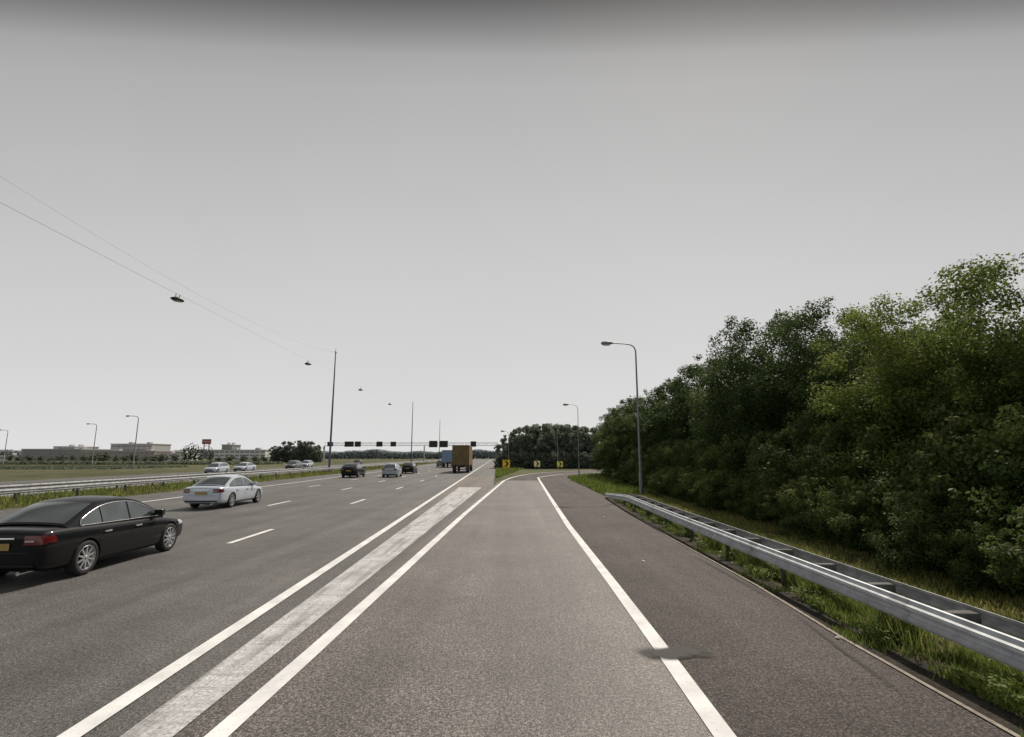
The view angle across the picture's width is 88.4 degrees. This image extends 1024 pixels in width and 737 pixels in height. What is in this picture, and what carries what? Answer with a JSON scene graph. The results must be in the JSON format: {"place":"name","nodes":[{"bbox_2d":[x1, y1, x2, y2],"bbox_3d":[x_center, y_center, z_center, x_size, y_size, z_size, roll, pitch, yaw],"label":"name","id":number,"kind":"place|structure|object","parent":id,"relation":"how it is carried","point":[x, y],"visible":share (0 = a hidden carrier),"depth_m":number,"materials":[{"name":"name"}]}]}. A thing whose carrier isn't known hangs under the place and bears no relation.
{"place":"outdoors","nodes":[
{"label":"outdoors","id":0,"kind":"place"},
{"bbox_2d":[80,449,182,460],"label":"office building","id":1,"kind":"structure","parent":0,"point":[141,454],"depth_m":315.92,"materials":[{"name":"grey concrete"}]},
{"bbox_2d":[110,442,171,450],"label":"office building","id":2,"kind":"structure","parent":0,"point":[130,446],"depth_m":356.29,"materials":[{"name":"beige concrete"}]},
{"bbox_2d":[155,451,200,460],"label":"office building","id":3,"kind":"structure","parent":0,"point":[171,453],"depth_m":295.92,"materials":[{"name":"grey concrete"}]},
{"bbox_2d":[214,448,271,460],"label":"office building","id":4,"kind":"structure","parent":0,"point":[237,453],"depth_m":306.04,"materials":[{"name":"grey concrete"}]},
{"bbox_2d":[0,458,495,736],"bbox_3d":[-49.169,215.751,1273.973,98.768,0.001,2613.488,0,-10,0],"label":"motorway road","id":5,"kind":"structure","parent":0,"point":[76,649],"depth_m":9.04,"materials":[{"name":"grey asphalt"}]},
{"bbox_2d":[0,495,182,575],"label":"car","id":6,"kind":"object","parent":5,"relation":"on","point":[77,535],"visible":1,"depth_m":10.52,"materials":[{"name":"black paint"}]},
{"bbox_2d":[183,475,262,507],"bbox_3d":[-13.780,5.864,25.477,2.030,1.451,4.612,0,-10,-2],"label":"car","id":7,"kind":"object","parent":5,"relation":"on","point":[228,491],"visible":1,"depth_m":24.06,"materials":[{"name":"white paint"}]},
{"bbox_2d":[57,460,490,736],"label":"road marking","id":8,"kind":"object","parent":5,"relation":"on","point":[93,720],"visible":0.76,"depth_m":6.17,"materials":[{"name":"paint"}]},
{"bbox_2d":[120,487,480,736],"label":"road marking","id":9,"kind":"object","parent":5,"relation":"on","point":[174,715],"visible":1,"depth_m":6.84,"materials":[{"name":"paint"}]},
{"bbox_2d":[341,463,365,477],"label":"car","id":10,"kind":"object","parent":5,"relation":"on","point":[349,469],"visible":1,"depth_m":58.54,"materials":[{"name":"paint"}]},
{"bbox_2d":[382,463,401,476],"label":"car","id":11,"kind":"object","parent":5,"relation":"on","point":[392,469],"visible":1,"depth_m":59.20,"materials":[{"name":"silver metal"}]},
{"bbox_2d":[401,462,417,473],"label":"car","id":12,"kind":"object","parent":5,"relation":"on","point":[408,467],"visible":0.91,"depth_m":72.45,"materials":[{"name":"paint"}]},
{"bbox_2d":[442,450,456,466],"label":"lorry","id":13,"kind":"object","parent":5,"relation":"on","point":[447,457],"visible":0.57,"depth_m":112.84,"materials":[{"name":"metal"}]},
{"bbox_2d":[452,445,474,472],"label":"lorry","id":14,"kind":"object","parent":5,"relation":"on","point":[462,456],"visible":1,"depth_m":75.60,"materials":[{"name":"metal"}]},
{"bbox_2d":[176,480,713,736],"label":"exit road","id":15,"kind":"structure","parent":0,"point":[500,611],"depth_m":6.12,"materials":[{"name":"grey asphalt"}]},
{"bbox_2d":[0,458,1015,736],"bbox_3d":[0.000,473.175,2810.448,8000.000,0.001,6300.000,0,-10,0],"label":"ground","id":16,"kind":"structure","parent":0,"point":[28,474],"depth_m":84.02,"materials":[{"name":"green plant"}]},
{"bbox_2d":[21,447,113,459],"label":"office building","id":17,"kind":"structure","parent":16,"relation":"on","point":[54,452],"depth_m":325.89,"materials":[{"name":"grey concrete"}]},
{"bbox_2d":[0,465,188,468],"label":"hedge line","id":18,"kind":"object","parent":16,"relation":"on","point":[77,467],"visible":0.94,"depth_m":105.97,"materials":[{"name":"green plant"}]},
{"bbox_2d":[0,460,282,464],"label":"hedge line","id":19,"kind":"object","parent":16,"relation":"on","point":[62,462],"visible":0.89,"depth_m":155.55,"materials":[{"name":"green plant"}]},
{"bbox_2d":[0,449,328,457],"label":"distant wood","id":20,"kind":"object","parent":16,"relation":"on","point":[8,452],"visible":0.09,"depth_m":605.70,"materials":[{"name":"green plant"}]},
{"bbox_2d":[0,459,441,496],"bbox_3d":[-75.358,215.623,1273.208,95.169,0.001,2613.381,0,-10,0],"label":"opposite carriageway","id":21,"kind":"structure","parent":16,"relation":"on","point":[52,480],"depth_m":56.31,"materials":[{"name":"grey asphalt"}]},
{"bbox_2d":[204,462,229,472],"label":"car","id":22,"kind":"object","parent":21,"relation":"on","point":[215,467],"visible":0.97,"depth_m":72.82,"materials":[{"name":"white paint"}]},
{"bbox_2d":[233,462,255,470],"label":"car","id":23,"kind":"object","parent":21,"relation":"on","point":[244,466],"visible":0.98,"depth_m":82.98,"materials":[{"name":"white paint"}]},
{"bbox_2d":[0,458,475,509],"bbox_3d":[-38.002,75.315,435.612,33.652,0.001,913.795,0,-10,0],"label":"median verge","id":24,"kind":"structure","parent":16,"relation":"on","point":[125,495],"depth_m":35.40,"materials":[{"name":"green plant"}]},
{"bbox_2d":[0,460,436,496],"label":"crash barrier","id":25,"kind":"object","parent":24,"relation":"on","point":[78,481],"visible":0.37,"depth_m":40.27,"materials":[{"name":"metal"}]},
{"bbox_2d":[0,460,437,502],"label":"crash barrier","id":26,"kind":"object","parent":24,"relation":"on","point":[17,490],"visible":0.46,"depth_m":34.40,"materials":[{"name":"metal"}]},
{"bbox_2d":[324,351,336,471],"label":"lighting mast","id":27,"kind":"object","parent":24,"relation":"on","point":[329,459],"visible":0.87,"depth_m":79.86,"materials":[{"name":"metal"}]},
{"bbox_2d":[0,176,315,362],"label":"catenary cable","id":28,"kind":"object","parent":27,"relation":"attached to","point":[123,266],"visible":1,"depth_m":33.83,"materials":[{"name":"metal"}]},
{"bbox_2d":[268,446,282,460],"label":"broadleaf tree","id":29,"kind":"object","parent":16,"relation":"on","point":[274,453],"visible":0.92,"depth_m":215.97,"materials":[{"name":"green plant"}]},
{"bbox_2d":[277,441,292,461],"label":"broadleaf tree","id":30,"kind":"object","parent":16,"relation":"on","point":[286,452],"visible":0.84,"depth_m":217.73,"materials":[{"name":"green plant"}]},
{"bbox_2d":[288,440,306,461],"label":"broadleaf tree","id":31,"kind":"object","parent":16,"relation":"on","point":[296,453],"visible":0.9,"depth_m":216.08,"materials":[{"name":"green plant"}]},
{"bbox_2d":[301,441,318,461],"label":"broadleaf tree","id":32,"kind":"object","parent":16,"relation":"on","point":[310,451],"visible":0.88,"depth_m":217.24,"materials":[{"name":"green plant"}]},
{"bbox_2d":[323,441,497,462],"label":"sign gantry","id":33,"kind":"object","parent":16,"relation":"on","point":[394,444],"visible":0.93,"depth_m":188.43,"materials":[{"name":"metal"}]},
{"bbox_2d":[320,449,501,458],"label":"distant wood","id":34,"kind":"object","parent":16,"relation":"on","point":[385,454],"visible":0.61,"depth_m":545.75,"materials":[{"name":"green plant"}]},
{"bbox_2d":[434,477,494,498],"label":"gore area","id":35,"kind":"object","parent":16,"relation":"on","point":[483,483],"visible":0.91,"depth_m":42.52,"materials":[{"name":"paint"}]},
{"bbox_2d":[493,452,507,467],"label":"shrub","id":36,"kind":"object","parent":16,"relation":"on","point":[498,460],"visible":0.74,"depth_m":104.54,"materials":[{"name":"green plant"}]},
{"bbox_2d":[505,452,519,467],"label":"shrub","id":37,"kind":"object","parent":16,"relation":"on","point":[512,457],"visible":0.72,"depth_m":103.86,"materials":[{"name":"green plant"}]},
{"bbox_2d":[501,429,531,462],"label":"broadleaf tree","id":38,"kind":"object","parent":16,"relation":"on","point":[513,445],"visible":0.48,"depth_m":107.78,"materials":[{"name":"green plant"}]},
{"bbox_2d":[515,452,530,467],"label":"shrub","id":39,"kind":"object","parent":16,"relation":"on","point":[523,460],"visible":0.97,"depth_m":104.08,"materials":[{"name":"green plant"}]},
{"bbox_2d":[516,425,543,467],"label":"broadleaf tree","id":40,"kind":"object","parent":16,"relation":"on","point":[531,436],"visible":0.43,"depth_m":108.13,"materials":[{"name":"green plant"}]},
{"bbox_2d":[534,452,549,468],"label":"shrub","id":41,"kind":"object","parent":16,"relation":"on","point":[543,458],"visible":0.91,"depth_m":104.24,"materials":[{"name":"green plant"}]},
{"bbox_2d":[533,423,564,463],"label":"broadleaf tree","id":42,"kind":"object","parent":16,"relation":"on","point":[548,439],"visible":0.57,"depth_m":107.56,"materials":[{"name":"green plant"}]},
{"bbox_2d":[501,470,603,480],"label":"slip road bend","id":43,"kind":"object","parent":16,"relation":"on","point":[553,476],"visible":0.43,"depth_m":65.07,"materials":[{"name":"asphalt"}]},
{"bbox_2d":[204,470,588,736],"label":"road marking","id":44,"kind":"object","parent":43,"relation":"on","point":[233,721],"visible":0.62,"depth_m":6.14,"materials":[{"name":"paint"}]},
{"bbox_2d":[538,472,736,736],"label":"road marking","id":45,"kind":"object","parent":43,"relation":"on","point":[712,718],"visible":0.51,"depth_m":5.99,"materials":[{"name":"paint"}]},
{"bbox_2d":[546,452,562,468],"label":"shrub","id":46,"kind":"object","parent":16,"relation":"on","point":[552,460],"visible":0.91,"depth_m":103.61,"materials":[{"name":"green plant"}]},
{"bbox_2d":[549,423,573,455],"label":"broadleaf tree","id":47,"kind":"object","parent":16,"relation":"on","point":[560,428],"visible":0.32,"depth_m":108.88,"materials":[{"name":"green plant"}]},
{"bbox_2d":[558,452,572,468],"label":"shrub","id":48,"kind":"object","parent":16,"relation":"on","point":[565,457],"visible":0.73,"depth_m":103.95,"materials":[{"name":"green plant"}]},
{"bbox_2d":[560,425,589,467],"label":"broadleaf tree","id":49,"kind":"object","parent":16,"relation":"on","point":[574,438],"visible":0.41,"depth_m":108.73,"materials":[{"name":"green plant"}]},
{"bbox_2d":[577,452,593,468],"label":"shrub","id":50,"kind":"object","parent":16,"relation":"on","point":[585,460],"visible":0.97,"depth_m":103.40,"materials":[{"name":"green plant"}]},
{"bbox_2d":[579,427,601,458],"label":"broadleaf tree","id":51,"kind":"object","parent":16,"relation":"on","point":[592,444],"visible":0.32,"depth_m":109.59,"materials":[{"name":"green plant"}]},
{"bbox_2d":[590,414,620,471],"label":"broadleaf tree","id":52,"kind":"object","parent":16,"relation":"on","point":[602,438],"visible":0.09,"depth_m":66.72,"materials":[{"name":"green plant"}]},
{"bbox_2d":[591,405,624,475],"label":"broadleaf tree","id":53,"kind":"object","parent":16,"relation":"on","point":[600,452],"visible":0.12,"depth_m":61.22,"materials":[{"name":"green plant"}]},
{"bbox_2d":[607,395,650,473],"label":"broadleaf tree","id":54,"kind":"object","parent":16,"relation":"on","point":[620,430],"visible":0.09,"depth_m":50.63,"materials":[{"name":"green plant"}]},
{"bbox_2d":[613,389,659,463],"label":"broadleaf tree","id":55,"kind":"object","parent":16,"relation":"on","point":[633,420],"visible":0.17,"depth_m":45.31,"materials":[{"name":"green plant"}]},
{"bbox_2d":[640,379,699,471],"bbox_3d":[12.024,4.592,36.744,6.082,7.729,5.994,2,-10,-13],"label":"broadleaf tree","id":56,"kind":"object","parent":16,"relation":"on","point":[662,425],"visible":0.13,"depth_m":36.46,"materials":[{"name":"green plant"}]},
{"bbox_2d":[675,345,776,469],"bbox_3d":[12.503,2.865,28.517,7.268,8.423,6.790,3,-10,-20],"label":"broadleaf tree","id":57,"kind":"object","parent":16,"relation":"on","point":[694,402],"visible":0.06,"depth_m":28.41,"materials":[{"name":"green plant"}]},
{"bbox_2d":[541,480,1012,736],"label":"hard shoulder","id":58,"kind":"object","parent":16,"relation":"on","point":[769,666],"visible":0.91,"depth_m":6.26},
{"bbox_2d":[641,646,708,658],"bbox_3d":[1.923,3.354,6.222,1.012,0.001,0.478,1,-10,-7],"label":"oil stain","id":59,"kind":"object","parent":58,"relation":"on","point":[677,652],"visible":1,"depth_m":6.22,"materials":[{"name":"black"}]},
{"bbox_2d":[570,478,1023,736],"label":"verge","id":60,"kind":"structure","parent":16,"relation":"on","point":[776,580],"depth_m":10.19,"materials":[{"name":"green plant"}]},
{"bbox_2d":[567,472,658,493],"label":"verge grass","id":61,"kind":"structure","parent":60,"relation":"on","point":[594,481],"depth_m":40.94,"materials":[{"name":"green plant"}]},
{"bbox_2d":[595,402,634,478],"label":"broadleaf tree","id":62,"kind":"object","parent":60,"relation":"on","point":[619,445],"visible":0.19,"depth_m":55.82,"materials":[{"name":"green plant"}]},
{"bbox_2d":[601,341,642,494],"bbox_3d":[6.838,2.983,32.906,2.324,9.590,0.247,0,-10,-3],"label":"street lamp","id":63,"kind":"object","parent":60,"relation":"on","point":[606,343],"visible":0.96,"depth_m":32.90,"materials":[{"name":"metal"}]},
{"bbox_2d":[611,464,641,483],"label":"shrub","id":64,"kind":"object","parent":60,"relation":"on","point":[623,476],"visible":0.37,"depth_m":43.05,"materials":[{"name":"green plant"}]},
{"bbox_2d":[618,444,649,474],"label":"shrub","id":65,"kind":"object","parent":60,"relation":"on","point":[631,455],"visible":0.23,"depth_m":44.06,"materials":[{"name":"green plant"}]},
{"bbox_2d":[625,442,668,486],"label":"shrub","id":66,"kind":"object","parent":60,"relation":"on","point":[632,467],"visible":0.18,"depth_m":38.97,"materials":[{"name":"green plant"}]},
{"bbox_2d":[641,440,684,491],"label":"shrub","id":67,"kind":"object","parent":60,"relation":"on","point":[659,459],"visible":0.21,"depth_m":34.48,"materials":[{"name":"green plant"}]},
{"bbox_2d":[647,468,681,496],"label":"shrub","id":68,"kind":"object","parent":60,"relation":"on","point":[652,483],"visible":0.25,"depth_m":30.67,"materials":[{"name":"green plant"}]},
{"bbox_2d":[629,378,699,461],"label":"broadleaf tree","id":69,"kind":"object","parent":60,"relation":"on","point":[656,392],"visible":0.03,"depth_m":41.53,"materials":[{"name":"green plant"}]},
{"bbox_2d":[656,465,695,499],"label":"shrub","id":70,"kind":"object","parent":60,"relation":"on","point":[673,479],"visible":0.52,"depth_m":28.41,"materials":[{"name":"green plant"}]},
{"bbox_2d":[656,439,711,493],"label":"shrub","id":71,"kind":"object","parent":60,"relation":"on","point":[689,460],"visible":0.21,"depth_m":30.53,"materials":[{"name":"green plant"}]},
{"bbox_2d":[673,471,701,502],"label":"shrub","id":72,"kind":"object","parent":60,"relation":"on","point":[686,497],"visible":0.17,"depth_m":26.63,"materials":[{"name":"green plant"}]},
{"bbox_2d":[655,354,738,462],"bbox_3d":[12.414,3.336,32.393,7.330,8.764,7.034,-1,-10,5],"label":"broadleaf tree","id":73,"kind":"object","parent":60,"relation":"on","point":[678,409],"visible":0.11,"depth_m":32.82,"materials":[{"name":"green plant"}]},
{"bbox_2d":[678,467,724,506],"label":"shrub","id":74,"kind":"object","parent":60,"relation":"on","point":[688,484],"visible":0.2,"depth_m":24.48,"materials":[{"name":"green plant"}]},
{"bbox_2d":[676,435,739,500],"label":"shrub","id":75,"kind":"object","parent":60,"relation":"on","point":[703,460],"visible":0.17,"depth_m":26.32,"materials":[{"name":"green plant"}]},
{"bbox_2d":[688,471,735,510],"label":"shrub","id":76,"kind":"object","parent":60,"relation":"on","point":[707,485],"visible":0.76,"depth_m":22.44,"materials":[{"name":"green plant"}]},
{"bbox_2d":[698,434,788,508],"bbox_3d":[10.293,4.455,22.956,4.161,3.441,4.728,0,-10,2],"label":"shrub","id":77,"kind":"object","parent":60,"relation":"on","point":[728,470],"visible":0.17,"depth_m":22.82,"materials":[{"name":"green plant"}]},
{"bbox_2d":[679,311,836,486],"bbox_3d":[12.013,1.878,24.671,7.986,9.076,8.016,7,-12,-35],"label":"broadleaf tree","id":78,"kind":"object","parent":60,"relation":"on","point":[714,402],"visible":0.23,"depth_m":24.05,"materials":[{"name":"green plant"}]},
{"bbox_2d":[722,428,808,515],"bbox_3d":[10.341,3.950,20.100,4.409,3.513,3.895,8,-12,-39],"label":"shrub","id":79,"kind":"object","parent":60,"relation":"on","point":[742,483],"visible":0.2,"depth_m":20.09,"materials":[{"name":"green plant"}]},
{"bbox_2d":[746,473,802,527],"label":"shrub","id":80,"kind":"object","parent":60,"relation":"on","point":[762,493],"visible":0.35,"depth_m":17.44,"materials":[{"name":"green plant"}]},
{"bbox_2d":[568,478,1023,735],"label":"soil strip","id":81,"kind":"object","parent":60,"relation":"on","point":[914,667],"visible":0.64,"depth_m":6.05,"materials":[{"name":"brown soil"}]},
{"bbox_2d":[574,482,1020,736],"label":"concrete edging","id":82,"kind":"object","parent":81,"relation":"on","point":[943,694],"visible":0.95,"depth_m":6.13,"materials":[{"name":"grey concrete"}]},
{"bbox_2d":[761,479,832,536],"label":"shrub","id":83,"kind":"object","parent":60,"relation":"on","point":[784,499],"visible":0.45,"depth_m":15.52,"materials":[{"name":"green plant"}]},
{"bbox_2d":[744,425,852,524],"bbox_3d":[10.308,3.557,17.592,4.728,3.441,4.161,3,-10,-18],"label":"shrub","id":84,"kind":"object","parent":60,"relation":"on","point":[772,473],"visible":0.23,"depth_m":17.69,"materials":[{"name":"green plant"}]},
{"bbox_2d":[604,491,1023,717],"bbox_3d":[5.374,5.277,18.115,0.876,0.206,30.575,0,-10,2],"label":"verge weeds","id":85,"kind":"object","parent":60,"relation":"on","point":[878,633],"visible":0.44,"depth_m":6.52,"materials":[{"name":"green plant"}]},
{"bbox_2d":[605,493,1023,671],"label":"crash barrier","id":86,"kind":"object","parent":60,"relation":"on","point":[977,630],"visible":0.98,"depth_m":6.92,"materials":[{"name":"metal"}]},
{"bbox_2d":[787,478,880,550],"bbox_3d":[8.718,3.768,13.892,2.607,1.781,2.962,1,-10,-6],"label":"shrub","id":87,"kind":"object","parent":60,"relation":"on","point":[847,541],"visible":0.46,"depth_m":13.76,"materials":[{"name":"green plant"}]},
{"bbox_2d":[782,416,920,530],"bbox_3d":[10.098,3.135,15.235,4.409,3.513,3.895,-7,-12,37],"label":"shrub","id":88,"kind":"object","parent":60,"relation":"on","point":[834,434],"visible":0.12,"depth_m":15.43,"materials":[{"name":"green plant"}]},
{"bbox_2d":[824,485,949,560],"bbox_3d":[8.650,3.558,12.279,2.379,1.659,2.268,5,-11,-27],"label":"shrub","id":89,"kind":"object","parent":60,"relation":"on","point":[846,524],"visible":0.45,"depth_m":12.18,"materials":[{"name":"green plant"}]},
{"bbox_2d":[810,411,1010,559],"bbox_3d":[10.107,2.815,13.164,4.728,3.441,4.161,6,-11,-32],"label":"shrub","id":90,"kind":"object","parent":60,"relation":"on","point":[870,439],"visible":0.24,"depth_m":12.97,"materials":[{"name":"green plant"}]},
{"bbox_2d":[803,283,1023,557],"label":"broadleaf tree","id":91,"kind":"object","parent":60,"relation":"on","point":[886,352],"visible":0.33,"depth_m":14.29,"materials":[{"name":"green plant"}]},
{"bbox_2d":[858,488,1015,574],"bbox_3d":[8.429,3.234,10.527,2.629,1.730,2.323,2,-10,-11],"label":"shrub","id":92,"kind":"object","parent":60,"relation":"on","point":[923,539],"visible":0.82,"depth_m":10.34,"materials":[{"name":"green plant"}]},
{"bbox_2d":[863,403,1023,570],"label":"shrub","id":93,"kind":"object","parent":60,"relation":"on","point":[944,445],"visible":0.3,"depth_m":10.98,"materials":[{"name":"green plant"}]},
{"bbox_2d":[931,518,1023,594],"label":"shrub","id":94,"kind":"object","parent":60,"relation":"on","point":[967,574],"visible":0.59,"depth_m":9.11,"materials":[{"name":"green plant"}]},
{"bbox_2d":[943,402,1023,566],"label":"shrub","id":95,"kind":"object","parent":60,"relation":"on","point":[1011,439],"visible":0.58,"depth_m":9.62,"materials":[{"name":"green plant"}]},
{"bbox_2d":[977,504,1023,607],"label":"shrub","id":96,"kind":"object","parent":60,"relation":"on","point":[996,553],"visible":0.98,"depth_m":7.83,"materials":[{"name":"green plant"}]},
{"bbox_2d":[720,296,908,504],"bbox_3d":[12.214,1.539,20.759,7.463,8.450,7.435,1,-10,-4],"label":"broadleaf tree","id":97,"kind":"object","parent":16,"relation":"on","point":[787,402],"visible":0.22,"depth_m":20.31,"materials":[{"name":"green plant"}]},
{"bbox_2d":[776,318,988,479],"bbox_3d":[12.065,1.756,17.622,6.093,6.980,6.152,4,-10,-25],"label":"broadleaf tree","id":98,"kind":"object","parent":16,"relation":"on","point":[851,347],"visible":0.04,"depth_m":17.57,"materials":[{"name":"green plant"}]},
{"bbox_2d":[864,253,1023,530],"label":"broadleaf tree","id":99,"kind":"object","parent":16,"relation":"on","point":[1010,361],"visible":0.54,"depth_m":12.18,"materials":[{"name":"green plant"}]},
{"bbox_2d":[889,313,1006,416],"bbox_3d":[15.192,1.676,18.571,5.676,7.466,5.447,8,-12,-40],"label":"broadleaf tree","id":100,"kind":"object","parent":16,"relation":"on","point":[941,336],"depth_m":18.74,"materials":[{"name":"green plant"}]},
{"bbox_2d":[997,409,1023,481],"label":"broadleaf tree","id":101,"kind":"object","parent":16,"relation":"on","point":[1014,426],"visible":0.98,"depth_m":9.28,"materials":[{"name":"green plant"}]},
{"bbox_2d":[495,467,526,477],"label":"grass","id":102,"kind":"structure","parent":0,"point":[500,472],"depth_m":79.77,"materials":[{"name":"green plant"}]},
{"bbox_2d":[0,0,1023,451],"label":"sky","id":103,"kind":"structure","parent":0,"point":[458,202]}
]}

